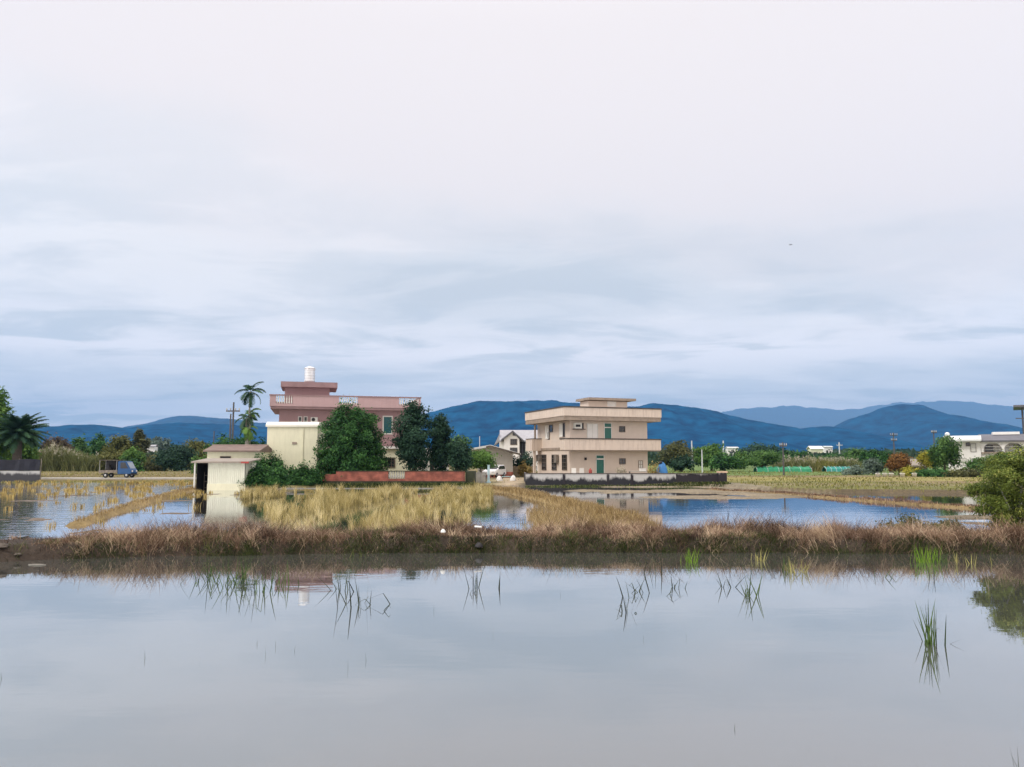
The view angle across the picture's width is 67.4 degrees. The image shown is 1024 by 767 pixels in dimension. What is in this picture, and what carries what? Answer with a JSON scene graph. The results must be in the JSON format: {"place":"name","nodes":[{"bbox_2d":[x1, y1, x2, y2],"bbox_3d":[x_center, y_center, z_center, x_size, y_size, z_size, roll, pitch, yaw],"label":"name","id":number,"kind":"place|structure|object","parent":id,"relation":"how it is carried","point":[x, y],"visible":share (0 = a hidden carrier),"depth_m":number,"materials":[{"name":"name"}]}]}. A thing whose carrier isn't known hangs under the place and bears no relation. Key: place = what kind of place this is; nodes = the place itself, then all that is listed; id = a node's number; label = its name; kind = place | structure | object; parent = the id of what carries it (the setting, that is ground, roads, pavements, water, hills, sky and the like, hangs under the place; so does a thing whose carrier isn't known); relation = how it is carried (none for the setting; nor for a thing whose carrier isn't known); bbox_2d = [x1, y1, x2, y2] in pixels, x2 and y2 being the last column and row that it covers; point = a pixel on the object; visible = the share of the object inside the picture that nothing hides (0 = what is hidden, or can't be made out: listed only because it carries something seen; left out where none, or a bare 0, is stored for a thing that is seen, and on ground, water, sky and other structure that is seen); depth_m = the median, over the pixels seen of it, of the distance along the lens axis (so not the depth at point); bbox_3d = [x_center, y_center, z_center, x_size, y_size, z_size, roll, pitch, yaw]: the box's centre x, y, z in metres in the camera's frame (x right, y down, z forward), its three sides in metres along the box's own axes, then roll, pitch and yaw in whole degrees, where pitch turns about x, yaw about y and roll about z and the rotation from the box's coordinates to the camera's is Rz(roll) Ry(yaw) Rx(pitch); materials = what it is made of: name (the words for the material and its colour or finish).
{"place":"outdoors","nodes":[
{"label":"outdoors","id":0,"kind":"place"},
{"bbox_2d":[37,441,75,470],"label":"cane grass","id":1,"kind":"structure","parent":0,"point":[50,457],"depth_m":146.48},
{"bbox_2d":[58,449,98,470],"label":"cane grass","id":2,"kind":"structure","parent":0,"point":[78,465],"depth_m":146.16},
{"bbox_2d":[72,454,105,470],"bbox_3d":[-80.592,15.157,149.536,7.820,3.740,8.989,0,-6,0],"label":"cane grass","id":3,"kind":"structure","parent":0,"point":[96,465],"depth_m":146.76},
{"bbox_2d":[0,482,195,538],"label":"paddy water","id":4,"kind":"structure","parent":0,"point":[61,513],"depth_m":42.48,"materials":[{"name":"liquid"}]},
{"bbox_2d":[0,479,315,527],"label":"paddy stubble","id":5,"kind":"object","parent":4,"relation":"on","point":[114,499],"visible":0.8,"depth_m":58.28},
{"bbox_2d":[41,477,193,478],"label":"road","id":6,"kind":"structure","parent":0,"point":[117,478],"depth_m":85.87,"materials":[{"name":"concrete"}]},
{"bbox_2d":[99,461,137,477],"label":"farm truck","id":7,"kind":"object","parent":6,"relation":"on","point":[126,469],"visible":1,"depth_m":86.21,"materials":[{"name":"blue paint"}]},
{"bbox_2d":[32,422,266,449],"bbox_3d":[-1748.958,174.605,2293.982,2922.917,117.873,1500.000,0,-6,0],"label":"hills","id":8,"kind":"structure","parent":0,"point":[179,432],"depth_m":2125.24,"materials":[{"name":"blue"}]},
{"bbox_2d":[123,416,265,427],"bbox_3d":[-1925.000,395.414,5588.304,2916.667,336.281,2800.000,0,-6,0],"label":"hills","id":9,"kind":"structure","parent":0,"point":[192,419],"depth_m":5483.54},
{"bbox_2d":[203,433,266,452],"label":"leafy tree","id":10,"kind":"object","parent":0,"point":[240,441],"visible":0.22,"depth_m":79.15,"materials":[{"name":"green plant"}]},
{"bbox_2d":[0,552,1023,766],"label":"pond water","id":11,"kind":"structure","parent":0,"point":[828,660],"depth_m":9.95,"materials":[{"name":"liquid"}]},
{"bbox_2d":[200,552,273,587],"bbox_3d":[-5.976,3.971,16.259,1.674,0.756,1.149,0,-6,0],"label":"reed clump","id":12,"kind":"object","parent":11,"relation":"in","point":[243,577],"visible":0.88,"depth_m":16.15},
{"bbox_2d":[335,580,390,609],"bbox_3d":[-2.626,3.757,13.677,1.095,0.670,0.837,0,-6,0],"label":"reed clump","id":13,"kind":"object","parent":11,"relation":"in","point":[359,601],"visible":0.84,"depth_m":13.85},
{"bbox_2d":[910,543,941,562],"bbox_3d":[10.507,4.362,19.550,0.849,0.629,0.529,0,-6,0],"label":"reed clump","id":14,"kind":"object","parent":11,"relation":"in","point":[922,561],"visible":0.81,"depth_m":19.55,"materials":[{"name":"green plant"}]},
{"bbox_2d":[915,602,945,646],"bbox_3d":[5.937,3.428,10.860,0.380,0.768,0.309,-2,-6,23],"label":"reed clump","id":15,"kind":"object","parent":11,"relation":"in","point":[928,640],"visible":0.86,"depth_m":10.87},
{"bbox_2d":[0,464,1023,561],"bbox_3d":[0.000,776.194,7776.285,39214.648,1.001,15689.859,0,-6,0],"label":"ground","id":16,"kind":"structure","parent":0,"point":[34,549],"depth_m":21.98,"materials":[{"name":"soil"}]},
{"bbox_2d":[0,387,15,459],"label":"tall tree","id":17,"kind":"object","parent":16,"relation":"on","point":[4,409],"visible":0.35,"depth_m":91.98,"materials":[{"name":"green plant"}]},
{"bbox_2d":[0,459,41,481],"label":"net fence","id":18,"kind":"object","parent":16,"relation":"on","point":[27,470],"visible":0.88,"depth_m":83.47,"materials":[{"name":"grey fabric"}]},
{"bbox_2d":[2,429,42,460],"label":"lane tree","id":19,"kind":"object","parent":16,"relation":"on","point":[28,452],"visible":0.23,"depth_m":98.67,"materials":[{"name":"green plant"}]},
{"bbox_2d":[0,412,51,459],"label":"date palm","id":20,"kind":"object","parent":16,"relation":"on","point":[18,432],"visible":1,"depth_m":89.11,"materials":[{"name":"green plant"}]},
{"bbox_2d":[41,431,74,449],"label":"lane tree","id":21,"kind":"object","parent":16,"relation":"on","point":[61,441],"visible":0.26,"depth_m":170.69,"materials":[{"name":"brown plant"}]},
{"bbox_2d":[69,433,92,455],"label":"lane tree","id":22,"kind":"object","parent":16,"relation":"on","point":[80,443],"visible":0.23,"depth_m":176.71,"materials":[{"name":"green plant"}]},
{"bbox_2d":[87,431,108,455],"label":"lane tree","id":23,"kind":"object","parent":16,"relation":"on","point":[98,443],"visible":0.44,"depth_m":189.86,"materials":[{"name":"green plant"}]},
{"bbox_2d":[1,479,195,482],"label":"lane grass","id":24,"kind":"structure","parent":16,"relation":"on","point":[45,481],"depth_m":83.41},
{"bbox_2d":[96,447,121,467],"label":"banana clump","id":25,"kind":"object","parent":16,"relation":"on","point":[110,454],"visible":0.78,"depth_m":145.44,"materials":[{"name":"green plant"}]},
{"bbox_2d":[99,433,133,453],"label":"lane tree","id":26,"kind":"object","parent":16,"relation":"on","point":[119,444],"visible":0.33,"depth_m":164.52,"materials":[{"name":"green plant"}]},
{"bbox_2d":[64,485,198,525],"bbox_3d":[-21.383,6.834,46.364,1.436,0.579,38.215,2,-6,-15],"label":"grass strip","id":27,"kind":"object","parent":16,"relation":"on","point":[134,501],"visible":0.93,"depth_m":38.85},
{"bbox_2d":[116,446,146,464],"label":"banana clump","id":28,"kind":"object","parent":16,"relation":"on","point":[133,453],"visible":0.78,"depth_m":144.34,"materials":[{"name":"green plant"}]},
{"bbox_2d":[120,456,145,471],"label":"lane bush","id":29,"kind":"object","parent":16,"relation":"on","point":[139,466],"visible":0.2,"depth_m":141.33,"materials":[{"name":"green plant"}]},
{"bbox_2d":[130,427,150,459],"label":"lane tree","id":30,"kind":"object","parent":16,"relation":"on","point":[140,441],"visible":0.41,"depth_m":167.05,"materials":[{"name":"green plant"}]},
{"bbox_2d":[143,451,168,470],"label":"lane bush","id":31,"kind":"object","parent":16,"relation":"on","point":[155,468],"visible":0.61,"depth_m":148.66,"materials":[{"name":"green plant"}]},
{"bbox_2d":[149,436,171,451],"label":"lane tree","id":32,"kind":"object","parent":16,"relation":"on","point":[160,443],"visible":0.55,"depth_m":416.75,"materials":[{"name":"green plant"}]},
{"bbox_2d":[151,442,198,470],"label":"dark bush","id":33,"kind":"object","parent":16,"relation":"on","point":[176,459],"visible":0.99,"depth_m":145.88,"materials":[{"name":"green plant"}]},
{"bbox_2d":[182,437,209,469],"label":"lane tree","id":34,"kind":"object","parent":16,"relation":"on","point":[197,446],"visible":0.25,"depth_m":163.36,"materials":[{"name":"green plant"}]},
{"bbox_2d":[191,458,261,489],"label":"tin shed","id":35,"kind":"structure","parent":16,"relation":"on","point":[225,473],"depth_m":61.12,"materials":[{"name":"beige metal"}]},
{"bbox_2d":[203,445,271,464],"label":"cream shed","id":36,"kind":"structure","parent":16,"relation":"on","point":[230,451],"depth_m":67.73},
{"bbox_2d":[234,412,258,444],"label":"areca palm","id":37,"kind":"object","parent":16,"relation":"on","point":[244,422],"visible":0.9,"depth_m":76.88,"materials":[{"name":"green plant"}]},
{"bbox_2d":[239,426,257,444],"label":"leafy tree","id":38,"kind":"object","parent":16,"relation":"on","point":[246,432],"visible":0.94,"depth_m":75.91,"materials":[{"name":"green plant"}]},
{"bbox_2d":[234,381,265,444],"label":"areca palm","id":39,"kind":"object","parent":16,"relation":"on","point":[249,396],"visible":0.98,"depth_m":77.95,"materials":[{"name":"green plant"}]},
{"bbox_2d":[237,461,293,487],"bbox_3d":[-19.984,7.457,62.057,5.083,2.546,2.724,0,-6,0],"label":"vine mound","id":40,"kind":"object","parent":16,"relation":"on","point":[269,477],"visible":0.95,"depth_m":61.50,"materials":[{"name":"green plant"}]},
{"bbox_2d":[251,450,289,472],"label":"climbing shrub","id":41,"kind":"object","parent":16,"relation":"on","point":[275,462],"visible":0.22,"depth_m":66.97,"materials":[{"name":"green plant"}]},
{"bbox_2d":[266,422,326,470],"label":"cream outhouse","id":42,"kind":"structure","parent":16,"relation":"on","point":[294,443],"depth_m":70.81,"materials":[{"name":"paint"}]},
{"bbox_2d":[287,459,325,484],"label":"vine shrub","id":43,"kind":"object","parent":16,"relation":"on","point":[303,475],"visible":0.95,"depth_m":65.69,"materials":[{"name":"green plant"}]},
{"bbox_2d":[269,381,420,447],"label":"pink house","id":44,"kind":"structure","parent":16,"relation":"on","point":[310,402],"depth_m":82.80,"materials":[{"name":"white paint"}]},
{"bbox_2d":[304,366,315,381],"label":"water tank","id":45,"kind":"object","parent":44,"relation":"on","point":[309,373],"visible":0.89,"depth_m":86.25,"materials":[{"name":"metal"}]},
{"bbox_2d":[382,416,392,433],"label":"window","id":46,"kind":"structure","parent":44,"relation":"in","point":[386,420],"depth_m":84.00,"materials":[{"name":"glass"}]},
{"bbox_2d":[311,397,394,477],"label":"round tree","id":47,"kind":"object","parent":16,"relation":"on","point":[343,435],"visible":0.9,"depth_m":68.91,"materials":[{"name":"green plant"}]},
{"bbox_2d":[319,471,475,483],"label":"brick wall","id":48,"kind":"structure","parent":16,"relation":"on","point":[344,477],"depth_m":67.03,"materials":[{"name":"brick"}]},
{"bbox_2d":[387,398,443,470],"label":"broadleaf tree","id":49,"kind":"object","parent":16,"relation":"on","point":[409,441],"visible":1,"depth_m":70.03,"materials":[{"name":"green plant"}]},
{"bbox_2d":[382,446,448,478],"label":"cream annex","id":50,"kind":"object","parent":16,"relation":"on","point":[390,452],"visible":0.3,"depth_m":76.58,"materials":[{"name":"white paint"}]},
{"bbox_2d":[424,412,455,470],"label":"slender tree","id":51,"kind":"object","parent":16,"relation":"on","point":[442,438],"visible":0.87,"depth_m":71.36,"materials":[{"name":"green plant"}]},
{"bbox_2d":[438,437,474,471],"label":"garden bush","id":52,"kind":"object","parent":16,"relation":"on","point":[459,454],"visible":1,"depth_m":70.39,"materials":[{"name":"green plant"}]},
{"bbox_2d":[1,447,926,465],"bbox_3d":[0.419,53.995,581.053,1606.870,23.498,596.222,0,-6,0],"label":"woods","id":53,"kind":"object","parent":16,"relation":"on","point":[911,453],"visible":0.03,"depth_m":319.55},
{"bbox_2d":[470,448,501,480],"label":"young tree","id":54,"kind":"object","parent":16,"relation":"on","point":[481,459],"visible":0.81,"depth_m":73.92,"materials":[{"name":"green plant"}]},
{"bbox_2d":[482,465,505,476],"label":"parked car","id":55,"kind":"object","parent":16,"relation":"on","point":[500,470],"visible":0.74,"depth_m":90.55,"materials":[{"name":"white paint"}]},
{"bbox_2d":[472,445,520,477],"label":"tin barn","id":56,"kind":"structure","parent":16,"relation":"on","point":[506,458],"depth_m":94.51,"materials":[{"name":"beige metal"}]},
{"bbox_2d":[25,522,986,558],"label":"green weeds","id":57,"kind":"object","parent":16,"relation":"on","point":[350,530],"visible":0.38,"depth_m":21.76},
{"bbox_2d":[0,503,1023,561],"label":"dead grass","id":58,"kind":"structure","parent":16,"relation":"on","point":[828,530],"depth_m":21.94,"materials":[{"name":"plant"}]},
{"bbox_2d":[5,528,1023,560],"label":"green fringe","id":59,"kind":"object","parent":16,"relation":"on","point":[585,539],"visible":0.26,"depth_m":21.61,"materials":[{"name":"plant"}]},
{"bbox_2d":[494,430,537,470],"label":"white gable house","id":60,"kind":"structure","parent":16,"relation":"on","point":[513,440],"depth_m":139.43,"materials":[{"name":"paint"}]},
{"bbox_2d":[517,460,531,476],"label":"dry shrub","id":61,"kind":"object","parent":16,"relation":"on","point":[523,468],"visible":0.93,"depth_m":97.17,"materials":[{"name":"brown plant"}]},
{"bbox_2d":[320,481,730,487],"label":"wall weeds","id":62,"kind":"object","parent":16,"relation":"on","point":[421,485],"depth_m":66.41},
{"bbox_2d":[513,451,537,472],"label":"yard bush","id":63,"kind":"object","parent":16,"relation":"on","point":[529,461],"visible":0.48,"depth_m":102.98,"materials":[{"name":"green plant"}]},
{"bbox_2d":[41,470,1020,491],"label":"field grass","id":64,"kind":"structure","parent":16,"relation":"on","point":[741,480],"depth_m":80.49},
{"bbox_2d":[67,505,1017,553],"bbox_3d":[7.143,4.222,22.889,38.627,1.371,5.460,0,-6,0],"label":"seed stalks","id":65,"kind":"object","parent":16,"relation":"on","point":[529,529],"visible":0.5,"depth_m":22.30,"materials":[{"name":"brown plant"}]},
{"bbox_2d":[477,483,661,523],"bbox_3d":[1.845,6.802,46.422,3.913,0.654,38.789,1,-6,-12],"label":"ridge straw","id":66,"kind":"object","parent":16,"relation":"on","point":[545,495],"visible":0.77,"depth_m":42.42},
{"bbox_2d":[525,496,659,528],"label":"marsh grass","id":67,"kind":"structure","parent":16,"relation":"on","point":[543,516],"depth_m":31.72,"materials":[{"name":"brown plant"}]},
{"bbox_2d":[524,397,661,472],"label":"beige house","id":68,"kind":"structure","parent":16,"relation":"on","point":[601,435],"depth_m":81.98,"materials":[{"name":"paint"}]},
{"bbox_2d":[536,455,546,469],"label":"window","id":69,"kind":"structure","parent":68,"relation":"in","point":[543,458],"depth_m":86.99,"materials":[{"name":"brown metal"}]},
{"bbox_2d":[587,423,597,437],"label":"door","id":70,"kind":"structure","parent":68,"relation":"in","point":[592,429],"depth_m":81.30,"materials":[{"name":"white paint"}]},
{"bbox_2d":[596,455,604,472],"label":"door","id":71,"kind":"structure","parent":68,"relation":"in","point":[600,467],"depth_m":81.26,"materials":[{"name":"green paint"}]},
{"bbox_2d":[604,423,611,437],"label":"door","id":72,"kind":"structure","parent":68,"relation":"in","point":[607,431],"depth_m":81.95,"materials":[{"name":"green paint"}]},
{"bbox_2d":[524,471,727,484],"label":"wall","id":73,"kind":"structure","parent":16,"relation":"on","point":[589,478],"depth_m":70.48,"materials":[{"name":"concrete"}]},
{"bbox_2d":[655,440,695,470],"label":"tree","id":74,"kind":"object","parent":16,"relation":"on","point":[674,450],"visible":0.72,"depth_m":148.03,"materials":[{"name":"green plant"}]},
{"bbox_2d":[666,454,694,471],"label":"field bush","id":75,"kind":"object","parent":16,"relation":"on","point":[680,464],"visible":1,"depth_m":136.42,"materials":[{"name":"green plant"}]},
{"bbox_2d":[692,443,726,470],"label":"tree","id":76,"kind":"object","parent":16,"relation":"on","point":[709,451],"visible":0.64,"depth_m":150.21,"materials":[{"name":"green plant"}]},
{"bbox_2d":[706,451,744,470],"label":"field bush","id":77,"kind":"object","parent":16,"relation":"on","point":[723,463],"visible":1,"depth_m":140.15,"materials":[{"name":"green plant"}]},
{"bbox_2d":[728,439,788,466],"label":"tree","id":78,"kind":"object","parent":16,"relation":"on","point":[752,447],"visible":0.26,"depth_m":207.67,"materials":[{"name":"green plant"}]},
{"bbox_2d":[742,449,786,466],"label":"round bush","id":79,"kind":"object","parent":16,"relation":"on","point":[760,458],"visible":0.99,"depth_m":137.87,"materials":[{"name":"green plant"}]},
{"bbox_2d":[753,466,811,471],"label":"net tunnel","id":80,"kind":"structure","parent":16,"relation":"on","point":[780,469],"depth_m":136.22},
{"bbox_2d":[775,448,814,460],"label":"tree","id":81,"kind":"object","parent":16,"relation":"on","point":[800,454],"visible":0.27,"depth_m":202.82,"materials":[{"name":"green plant"}]},
{"bbox_2d":[812,448,849,459],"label":"tree","id":82,"kind":"object","parent":16,"relation":"on","point":[828,455],"visible":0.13,"depth_m":188.90,"materials":[{"name":"green plant"}]},
{"bbox_2d":[707,487,989,509],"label":"field bank grass","id":83,"kind":"structure","parent":16,"relation":"on","point":[865,498],"depth_m":45.41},
{"bbox_2d":[842,447,866,468],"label":"tree","id":84,"kind":"object","parent":16,"relation":"on","point":[853,453],"visible":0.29,"depth_m":163.18,"materials":[{"name":"green plant"}]},
{"bbox_2d":[841,464,873,474],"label":"grey shrub","id":85,"kind":"object","parent":16,"relation":"on","point":[855,470],"visible":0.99,"depth_m":110.95,"materials":[{"name":"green plant"}]},
{"bbox_2d":[861,456,885,473],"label":"grey shrub","id":86,"kind":"object","parent":16,"relation":"on","point":[872,465],"visible":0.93,"depth_m":114.87,"materials":[{"name":"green plant"}]},
{"bbox_2d":[857,447,898,468],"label":"tree","id":87,"kind":"object","parent":16,"relation":"on","point":[873,454],"visible":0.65,"depth_m":158.31,"materials":[{"name":"green plant"}]},
{"bbox_2d":[883,452,914,474],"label":"orange tree","id":88,"kind":"object","parent":16,"relation":"on","point":[898,462],"visible":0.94,"depth_m":106.77,"materials":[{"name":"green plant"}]},
{"bbox_2d":[875,512,937,530],"bbox_3d":[12.392,4.493,23.977,1.929,0.966,1.241,0,-6,0],"label":"dike shrub","id":89,"kind":"object","parent":16,"relation":"on","point":[909,518],"visible":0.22,"depth_m":23.96,"materials":[{"name":"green plant"}]},
{"bbox_2d":[913,450,933,468],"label":"yellow tree","id":90,"kind":"object","parent":16,"relation":"on","point":[922,459],"visible":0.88,"depth_m":105.02,"materials":[{"name":"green plant"}]},
{"bbox_2d":[909,467,950,476],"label":"dark bush","id":91,"kind":"object","parent":16,"relation":"on","point":[927,472],"visible":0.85,"depth_m":97.48,"materials":[{"name":"green plant"}]},
{"bbox_2d":[921,434,963,470],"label":"tall green tree","id":92,"kind":"object","parent":16,"relation":"on","point":[943,451],"visible":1,"depth_m":102.79,"materials":[{"name":"green plant"}]},
{"bbox_2d":[931,516,965,531],"bbox_3d":[13.573,4.552,23.916,1.222,0.835,1.287,0,-6,0],"label":"dike shrub","id":93,"kind":"object","parent":16,"relation":"on","point":[947,522],"visible":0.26,"depth_m":23.79,"materials":[{"name":"brown plant"}]},
{"bbox_2d":[941,465,983,476],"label":"brown bush","id":94,"kind":"object","parent":16,"relation":"on","point":[964,472],"visible":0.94,"depth_m":96.24,"materials":[{"name":"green plant"}]},
{"bbox_2d":[963,456,988,472],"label":"bush","id":95,"kind":"object","parent":16,"relation":"on","point":[973,463],"visible":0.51,"depth_m":99.96,"materials":[{"name":"green plant"}]},
{"bbox_2d":[944,432,1023,470],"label":"white house","id":96,"kind":"structure","parent":16,"relation":"on","point":[979,445],"depth_m":109.81,"materials":[{"name":"paint"}]},
{"bbox_2d":[961,443,1023,528],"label":"willow bush","id":97,"kind":"object","parent":16,"relation":"on","point":[1005,498],"visible":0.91,"depth_m":23.63,"materials":[{"name":"green plant"}]},
{"bbox_2d":[0,0,1023,427],"label":"sky","id":98,"kind":"structure","parent":0,"point":[444,203],"materials":[{"name":"white"}]},
{"bbox_2d":[17,486,1023,538],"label":"paddy water","id":99,"kind":"structure","parent":0,"point":[501,508],"depth_m":37.34,"materials":[{"name":"liquid"}]},
{"bbox_2d":[237,480,527,529],"bbox_3d":[-9.812,6.129,42.187,20.836,1.074,32.784,0,-6,0],"label":"rice stand","id":100,"kind":"object","parent":99,"relation":"on","point":[327,502],"visible":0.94,"depth_m":39.22,"materials":[{"name":"plant"}]},
{"bbox_2d":[425,435,738,449],"bbox_3d":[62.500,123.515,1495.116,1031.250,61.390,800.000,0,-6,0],"label":"trees","id":101,"kind":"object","parent":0,"point":[485,440],"depth_m":1417.88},
{"bbox_2d":[423,400,929,451],"bbox_3d":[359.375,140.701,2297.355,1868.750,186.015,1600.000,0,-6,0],"label":"hills","id":102,"kind":"structure","parent":0,"point":[491,418],"depth_m":2008.38,"materials":[{"name":"blue"}]},
{"bbox_2d":[770,454,817,471],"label":"cane grass","id":103,"kind":"structure","parent":0,"point":[796,462],"depth_m":142.88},
{"bbox_2d":[802,453,842,471],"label":"cane grass","id":104,"kind":"structure","parent":0,"point":[820,462],"depth_m":142.67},
{"bbox_2d":[827,456,865,470],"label":"cane grass","id":105,"kind":"structure","parent":0,"point":[848,462],"depth_m":142.50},
{"bbox_2d":[721,401,1023,427],"bbox_3d":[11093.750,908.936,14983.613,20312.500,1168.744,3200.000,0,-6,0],"label":"hills","id":106,"kind":"structure","parent":0,"point":[797,416],"depth_m":14828.12,"materials":[{"name":"blue"}]},
{"bbox_2d":[834,404,1022,446],"bbox_3d":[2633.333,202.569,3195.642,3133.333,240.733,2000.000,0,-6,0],"label":"hills","id":107,"kind":"structure","parent":0,"point":[916,424],"depth_m":2904.49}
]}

